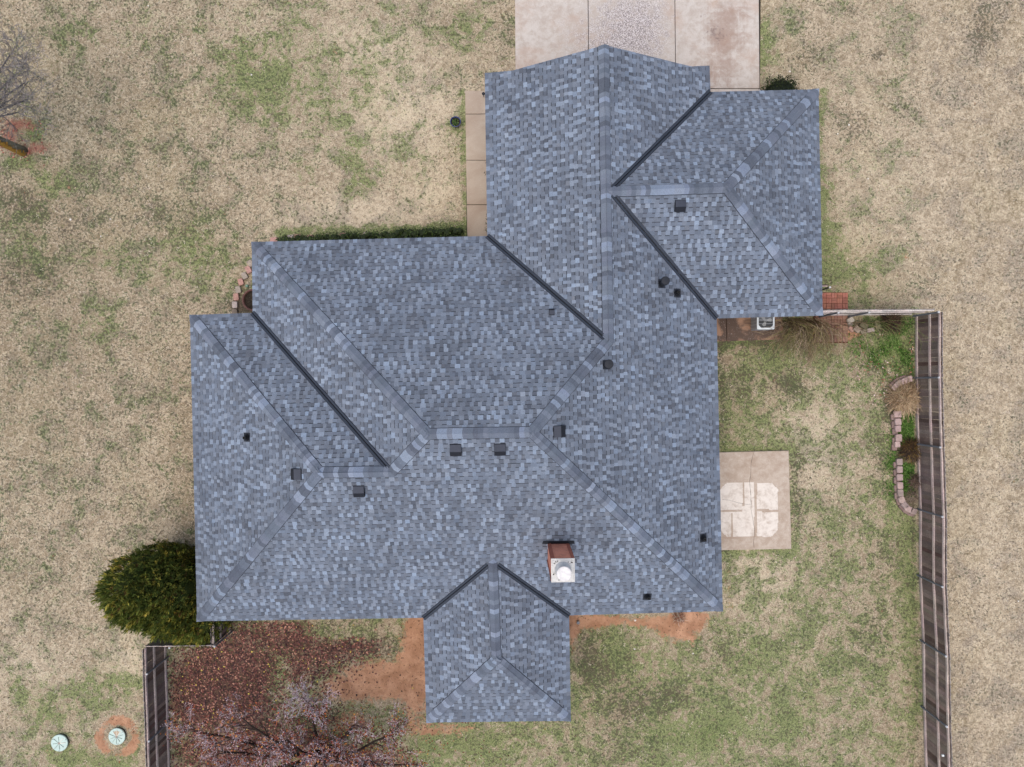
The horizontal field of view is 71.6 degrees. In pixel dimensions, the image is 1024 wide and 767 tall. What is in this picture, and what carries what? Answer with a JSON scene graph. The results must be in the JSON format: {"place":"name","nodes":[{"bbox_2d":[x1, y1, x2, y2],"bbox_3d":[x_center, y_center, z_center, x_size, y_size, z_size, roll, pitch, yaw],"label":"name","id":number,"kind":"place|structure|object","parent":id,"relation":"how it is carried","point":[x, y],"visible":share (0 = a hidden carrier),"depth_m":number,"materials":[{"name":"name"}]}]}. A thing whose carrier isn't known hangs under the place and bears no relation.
{"place":"outdoors","nodes":[
{"label":"outdoors","id":0,"kind":"place"},
{"bbox_2d":[0,0,1023,766],"bbox_3d":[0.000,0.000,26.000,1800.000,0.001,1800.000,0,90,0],"label":"ground","id":1,"kind":"structure","parent":0,"point":[408,660],"depth_m":26.00,"materials":[{"name":"beige plant"}]},
{"bbox_2d":[0,119,47,165],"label":"fallen leaves","id":2,"kind":"object","parent":1,"relation":"on","point":[23,140],"visible":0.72,"depth_m":25.97,"materials":[{"name":"brown plant"}]},
{"bbox_2d":[0,15,59,155],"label":"bare tree","id":3,"kind":"object","parent":1,"relation":"on","point":[14,147],"visible":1,"depth_m":22.74,"materials":[{"name":"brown plant"}]},
{"bbox_2d":[51,734,68,750],"bbox_3d":[-16.509,13.115,25.950,0.610,0.200,0.610,0,90,0],"label":"tank lid","id":4,"kind":"object","parent":1,"relation":"on","point":[59,742],"visible":1,"depth_m":25.88,"materials":[{"name":"paint"}]},
{"bbox_2d":[108,727,125,744],"bbox_3d":[-14.412,12.878,25.950,0.610,0.200,0.610,0,90,0],"label":"tank lid","id":5,"kind":"object","parent":1,"relation":"on","point":[117,736],"visible":1,"depth_m":25.88,"materials":[{"name":"paint"}]},
{"bbox_2d":[142,647,171,766],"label":"wooden fence","id":6,"kind":"object","parent":1,"relation":"on","point":[155,699],"visible":0.96,"depth_m":25.06,"materials":[{"name":"wood"}]},
{"bbox_2d":[89,539,232,648],"bbox_3d":[-11.677,7.362,23.600,3.066,4.875,4.289,-28,90,0],"label":"evergreen tree","id":7,"kind":"object","parent":1,"relation":"on","point":[152,592],"visible":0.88,"depth_m":23.01,"materials":[{"name":"green plant"}]},
{"bbox_2d":[146,629,231,648],"bbox_3d":[-11.428,9.065,25.174,2.342,1.652,0.141,-1,90,0],"label":"wooden fence","id":8,"kind":"object","parent":1,"relation":"on","point":[163,644],"visible":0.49,"depth_m":24.49,"materials":[{"name":"wood"}]},
{"bbox_2d":[210,621,232,647],"bbox_3d":[-10.281,8.422,25.174,0.142,1.652,1.364,-1,90,0],"label":"wooden fence","id":9,"kind":"object","parent":1,"relation":"on","point":[224,631],"visible":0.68,"depth_m":24.98,"materials":[{"name":"wood"}]},
{"bbox_2d":[232,301,237,307],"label":"edging stone","id":10,"kind":"object","parent":1,"relation":"on","point":[234,304],"visible":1,"depth_m":25.90,"materials":[{"name":"stone"}]},
{"bbox_2d":[233,293,239,300],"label":"edging stone","id":11,"kind":"object","parent":1,"relation":"on","point":[236,297],"visible":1,"depth_m":25.90,"materials":[{"name":"stone"}]},
{"bbox_2d":[235,286,241,293],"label":"edging stone","id":12,"kind":"object","parent":1,"relation":"on","point":[238,289],"visible":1,"depth_m":25.90,"materials":[{"name":"stone"}]},
{"bbox_2d":[237,278,244,285],"bbox_3d":[-9.910,-3.717,25.949,0.190,0.098,0.259,-16,90,0],"label":"edging stone","id":13,"kind":"object","parent":1,"relation":"on","point":[240,281],"visible":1,"depth_m":25.90,"materials":[{"name":"stone"}]},
{"bbox_2d":[241,272,248,279],"bbox_3d":[-9.774,-3.940,25.949,0.202,0.098,0.253,-26,90,0],"label":"edging stone","id":14,"kind":"object","parent":1,"relation":"on","point":[244,275],"visible":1,"depth_m":25.90,"materials":[{"name":"stone"}]},
{"bbox_2d":[242,289,252,310],"bbox_3d":[-9.351,-3.021,25.810,0.800,0.380,0.800,0,90,0],"label":"terracotta pot","id":15,"kind":"object","parent":1,"relation":"on","point":[247,299],"visible":0.32,"depth_m":25.69,"materials":[{"name":"soil"}]},
{"bbox_2d":[245,266,251,273],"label":"edging stone","id":16,"kind":"object","parent":1,"relation":"on","point":[248,269],"visible":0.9,"depth_m":25.90,"materials":[{"name":"stone"}]},
{"bbox_2d":[246,259,251,266],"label":"edging stone","id":17,"kind":"object","parent":1,"relation":"on","point":[249,262],"visible":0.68,"depth_m":25.90,"materials":[{"name":"stone"}]},
{"bbox_2d":[167,620,421,766],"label":"fallen leaves","id":18,"kind":"object","parent":1,"relation":"on","point":[254,672],"visible":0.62,"depth_m":25.97,"materials":[{"name":"brown plant"}]},
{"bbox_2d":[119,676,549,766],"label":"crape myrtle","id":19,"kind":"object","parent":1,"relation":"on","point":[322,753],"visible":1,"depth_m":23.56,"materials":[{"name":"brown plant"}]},
{"bbox_2d":[276,224,464,240],"bbox_3d":[-5.184,-5.052,25.679,7.032,0.773,1.187,-3,90,0],"label":"hedge","id":20,"kind":"object","parent":1,"relation":"on","point":[437,232],"visible":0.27,"depth_m":25.65,"materials":[{"name":"green plant"}]},
{"bbox_2d":[450,116,460,127],"bbox_3d":[-2.045,-9.481,25.843,0.390,0.315,0.390,0,90,0],"label":"blue pot","id":21,"kind":"object","parent":1,"relation":"on","point":[451,122],"visible":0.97,"depth_m":25.72,"materials":[{"name":"ceramic"}]},
{"bbox_2d":[452,118,458,125],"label":"pot plant","id":22,"kind":"object","parent":21,"relation":"in","point":[455,122],"visible":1,"depth_m":25.72,"materials":[{"name":"green plant"}]},
{"bbox_2d":[465,91,486,235],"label":"walkway","id":23,"kind":"structure","parent":1,"relation":"on","point":[476,204],"depth_m":25.94,"materials":[{"name":"concrete"}]},
{"bbox_2d":[189,44,822,722],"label":"house","id":24,"kind":"structure","parent":1,"relation":"on","point":[491,458],"depth_m":22.16,"materials":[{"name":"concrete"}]},
{"bbox_2d":[672,612,686,625],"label":"dead perennial","id":25,"kind":"object","parent":1,"relation":"on","point":[675,616],"visible":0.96,"depth_m":25.86,"materials":[{"name":"brown plant"}]},
{"bbox_2d":[717,317,782,340],"bbox_3d":[8.551,-2.198,25.975,2.722,0.090,1.323,0,90,0],"label":"equipment pad","id":26,"kind":"object","parent":1,"relation":"on","point":[733,329],"visible":0.38,"depth_m":25.93,"materials":[{"name":"concrete"}]},
{"bbox_2d":[751,317,774,329],"bbox_3d":[9.026,-2.439,25.584,0.635,0.691,1.030,0,90,0],"label":"air conditioner","id":27,"kind":"object","parent":26,"relation":"on","point":[763,323],"visible":0.64,"depth_m":25.26,"materials":[{"name":"paint"}]},
{"bbox_2d":[719,450,790,549],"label":"patio slab","id":28,"kind":"structure","parent":1,"relation":"on","point":[755,498],"depth_m":25.89,"materials":[{"name":"concrete"}]},
{"bbox_2d":[758,74,798,90],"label":"round shrub","id":29,"kind":"object","parent":1,"relation":"on","point":[782,83],"visible":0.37,"depth_m":25.25,"materials":[{"name":"green plant"}]},
{"bbox_2d":[749,314,899,371],"bbox_3d":[11.318,-1.522,25.405,5.642,1.163,2.409,0,90,0],"label":"bare shrub","id":30,"kind":"object","parent":1,"relation":"on","point":[812,324],"visible":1,"depth_m":25.30,"materials":[{"name":"brown plant"}]},
{"bbox_2d":[822,284,830,289],"bbox_3d":[10.883,-3.403,25.405,0.568,1.190,0.145,0,90,0],"label":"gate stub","id":31,"kind":"object","parent":1,"relation":"on","point":[825,285],"visible":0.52,"depth_m":24.95,"materials":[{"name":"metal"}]},
{"bbox_2d":[859,323,867,328],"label":"loose stone","id":32,"kind":"object","parent":1,"relation":"on","point":[863,325],"visible":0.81,"depth_m":25.90,"materials":[{"name":"beige stone"}]},
{"bbox_2d":[819,309,933,317],"bbox_3d":[12.323,-2.479,25.175,4.464,1.650,0.144,0,90,0],"label":"wooden fence","id":33,"kind":"object","parent":1,"relation":"on","point":[852,312],"visible":0.85,"depth_m":25.00,"materials":[{"name":"wood"}]},
{"bbox_2d":[874,320,880,329],"bbox_3d":[13.355,-2.156,25.949,0.193,0.098,0.336,-12,90,0],"label":"loose stone","id":34,"kind":"object","parent":1,"relation":"on","point":[876,324],"visible":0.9,"depth_m":25.90,"materials":[{"name":"brown stone"}]},
{"bbox_2d":[847,317,914,405],"bbox_3d":[13.490,-0.814,25.945,2.506,0.111,3.302,0,90,0],"label":"green groundcover","id":35,"kind":"object","parent":1,"relation":"on","point":[902,354],"visible":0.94,"depth_m":25.95,"materials":[{"name":"green plant"}]},
{"bbox_2d":[852,334,914,404],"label":"fallen leaves","id":36,"kind":"object","parent":1,"relation":"on","point":[884,368],"visible":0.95,"depth_m":25.94,"materials":[{"name":"brown plant"}]},
{"bbox_2d":[879,431,897,505],"bbox_3d":[13.755,3.097,25.944,0.704,0.110,2.928,0,90,0],"label":"green groundcover","id":37,"kind":"object","parent":1,"relation":"on","point":[892,459],"visible":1,"depth_m":25.95,"materials":[{"name":"green plant"}]},
{"bbox_2d":[876,305,907,336],"bbox_3d":[13.830,-2.258,25.820,1.250,0.350,1.245,0,90,0],"label":"dead perennial","id":38,"kind":"object","parent":1,"relation":"on","point":[884,318],"visible":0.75,"depth_m":25.86,"materials":[{"name":"brown plant"}]},
{"bbox_2d":[861,318,932,365],"bbox_3d":[13.653,-1.410,25.324,2.902,1.161,1.974,0,90,0],"label":"climbing rose","id":39,"kind":"object","parent":1,"relation":"on","point":[888,351],"visible":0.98,"depth_m":25.27,"materials":[{"name":"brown plant"}]},
{"bbox_2d":[883,376,926,421],"bbox_3d":[14.340,0.523,25.658,1.801,0.676,1.842,0,90,0],"label":"dry grass clump","id":40,"kind":"object","parent":1,"relation":"on","point":[909,402],"visible":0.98,"depth_m":25.78,"materials":[{"name":"beige plant"}]},
{"bbox_2d":[898,409,914,444],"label":"green groundcover","id":41,"kind":"object","parent":1,"relation":"on","point":[905,428],"visible":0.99,"depth_m":25.95,"materials":[{"name":"green plant"}]},
{"bbox_2d":[893,434,921,463],"bbox_3d":[14.565,2.447,25.762,1.279,0.467,1.237,0,90,0],"label":"dead perennial","id":42,"kind":"object","parent":1,"relation":"on","point":[913,455],"visible":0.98,"depth_m":25.83,"materials":[{"name":"brown plant"}]},
{"bbox_2d":[901,462,914,496],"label":"green groundcover","id":43,"kind":"object","parent":1,"relation":"on","point":[908,469],"visible":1,"depth_m":25.93,"materials":[{"name":"green plant"}]},
{"bbox_2d":[904,487,919,504],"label":"dead perennial","id":44,"kind":"object","parent":1,"relation":"on","point":[912,498],"visible":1,"depth_m":25.88,"materials":[{"name":"brown plant"}]},
{"bbox_2d":[905,473,921,488],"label":"dead perennial","id":45,"kind":"object","parent":1,"relation":"on","point":[912,481],"visible":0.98,"depth_m":25.86,"materials":[{"name":"brown plant"}]},
{"bbox_2d":[912,311,952,766],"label":"wooden fence","id":46,"kind":"object","parent":1,"relation":"on","point":[932,575],"visible":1,"depth_m":25.05,"materials":[{"name":"wood"}]},
{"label":"edging stone","id":47,"kind":"object","parent":1,"relation":"on","visible":0},
{"bbox_2d":[900,377,908,383],"bbox_3d":[14.303,-0.107,25.849,0.268,0.098,0.229,-20,90,0],"label":"edging stone","id":48,"kind":"object","parent":47,"relation":"on","point":[904,378],"visible":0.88,"depth_m":25.80,"materials":[{"name":"stone"}]},
{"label":"edging stone","id":49,"kind":"object","parent":1,"relation":"on","visible":0},
{"bbox_2d":[893,411,901,417],"bbox_3d":[14.040,1.116,25.849,0.280,0.098,0.243,0,90,0],"label":"edging stone","id":50,"kind":"object","parent":49,"relation":"on","point":[895,414],"visible":1,"depth_m":25.80,"materials":[{"name":"stone"}]},
{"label":"edging stone","id":51,"kind":"object","parent":1,"relation":"on","visible":0},
{"bbox_2d":[894,425,900,431],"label":"edging stone","id":52,"kind":"object","parent":51,"relation":"on","point":[897,428],"visible":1,"depth_m":25.80,"materials":[{"name":"stone"}]},
{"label":"edging stone","id":53,"kind":"object","parent":1,"relation":"on","visible":0},
{"bbox_2d":[894,441,899,446],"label":"edging stone","id":54,"kind":"object","parent":53,"relation":"on","point":[896,444],"visible":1,"depth_m":25.80,"materials":[{"name":"stone"}]},
{"bbox_2d":[894,434,901,441],"bbox_3d":[14.072,1.976,25.849,0.238,0.098,0.274,0,90,0],"label":"edging stone","id":55,"kind":"object","parent":53,"relation":"on","point":[898,437],"visible":1,"depth_m":25.80,"materials":[{"name":"stone"}]},
{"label":"edging stone","id":56,"kind":"object","parent":1,"relation":"on","visible":0},
{"bbox_2d":[896,458,902,464],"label":"edging stone","id":57,"kind":"object","parent":56,"relation":"on","point":[899,461],"visible":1,"depth_m":25.80,"materials":[{"name":"stone"}]},
{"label":"edging stone","id":58,"kind":"object","parent":1,"relation":"on","visible":0},
{"bbox_2d":[896,474,902,480],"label":"edging stone","id":59,"kind":"object","parent":58,"relation":"on","point":[899,477],"visible":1,"depth_m":25.80,"materials":[{"name":"pink stone"}]},
{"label":"edging stone","id":60,"kind":"object","parent":1,"relation":"on","visible":0},
{"bbox_2d":[896,482,902,488],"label":"edging stone","id":61,"kind":"object","parent":60,"relation":"on","point":[899,485],"visible":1,"depth_m":25.80,"materials":[{"name":"pink stone"}]},
{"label":"edging stone","id":62,"kind":"object","parent":1,"relation":"on","visible":0},
{"bbox_2d":[896,489,903,496],"bbox_3d":[14.135,3.982,25.849,0.224,0.098,0.269,0,90,0],"label":"edging stone","id":63,"kind":"object","parent":62,"relation":"on","point":[900,493],"visible":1,"depth_m":25.80,"materials":[{"name":"pink stone"}]},
{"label":"edging stone","id":64,"kind":"object","parent":1,"relation":"on","visible":0},
{"bbox_2d":[897,496,905,502],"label":"edging stone","id":65,"kind":"object","parent":64,"relation":"on","point":[901,499],"visible":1,"depth_m":25.80,"materials":[{"name":"pink stone"}]},
{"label":"loose stone","id":66,"kind":"object","parent":1,"relation":"on","visible":0},
{"bbox_2d":[846,317,853,323],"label":"loose stone","id":67,"kind":"object","parent":66,"relation":"on","point":[849,319],"visible":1,"depth_m":25.82,"materials":[{"name":"beige stone"}]},
{"bbox_2d":[515,0,760,91],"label":"driveway","id":68,"kind":"structure","parent":0,"point":[721,38],"depth_m":25.95,"materials":[{"name":"concrete"}]},
{"bbox_2d":[813,292,847,342],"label":"paver path","id":69,"kind":"structure","parent":0,"point":[835,301],"depth_m":25.95,"materials":[{"name":"brick"}]},
{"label":"edging stone","id":70,"kind":"object","parent":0,"visible":0},
{"bbox_2d":[894,418,901,424],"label":"edging stone","id":71,"kind":"object","parent":70,"relation":"on","point":[897,421],"visible":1,"depth_m":25.80,"materials":[{"name":"stone"}]},
{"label":"edging stone","id":72,"kind":"object","parent":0,"visible":0},
{"bbox_2d":[896,466,902,472],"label":"edging stone","id":73,"kind":"object","parent":72,"relation":"on","point":[899,469],"visible":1,"depth_m":25.80,"materials":[{"name":"stone"}]},
{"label":"edging stone","id":74,"kind":"object","parent":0,"visible":0},
{"bbox_2d":[900,502,908,508],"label":"edging stone","id":75,"kind":"object","parent":74,"relation":"on","point":[904,505],"visible":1,"depth_m":25.80,"materials":[{"name":"pink stone"}]},
{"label":"edging stone","id":76,"kind":"object","parent":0,"visible":0},
{"bbox_2d":[904,506,912,512],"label":"edging stone","id":77,"kind":"object","parent":76,"relation":"on","point":[908,509],"visible":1,"depth_m":25.80,"materials":[{"name":"pink stone"}]},
{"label":"edging stone","id":78,"kind":"object","parent":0,"visible":0},
{"bbox_2d":[910,508,916,514],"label":"edging stone","id":79,"kind":"object","parent":78,"relation":"on","point":[914,511],"visible":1,"depth_m":25.80,"materials":[{"name":"pink stone"}]},
{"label":"loose stone","id":80,"kind":"object","parent":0,"visible":0},
{"bbox_2d":[852,325,861,332],"bbox_3d":[12.574,-1.981,25.869,0.260,0.098,0.209,38,90,0],"label":"loose stone","id":81,"kind":"object","parent":80,"relation":"on","point":[856,330],"visible":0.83,"depth_m":25.82,"materials":[{"name":"beige stone"}]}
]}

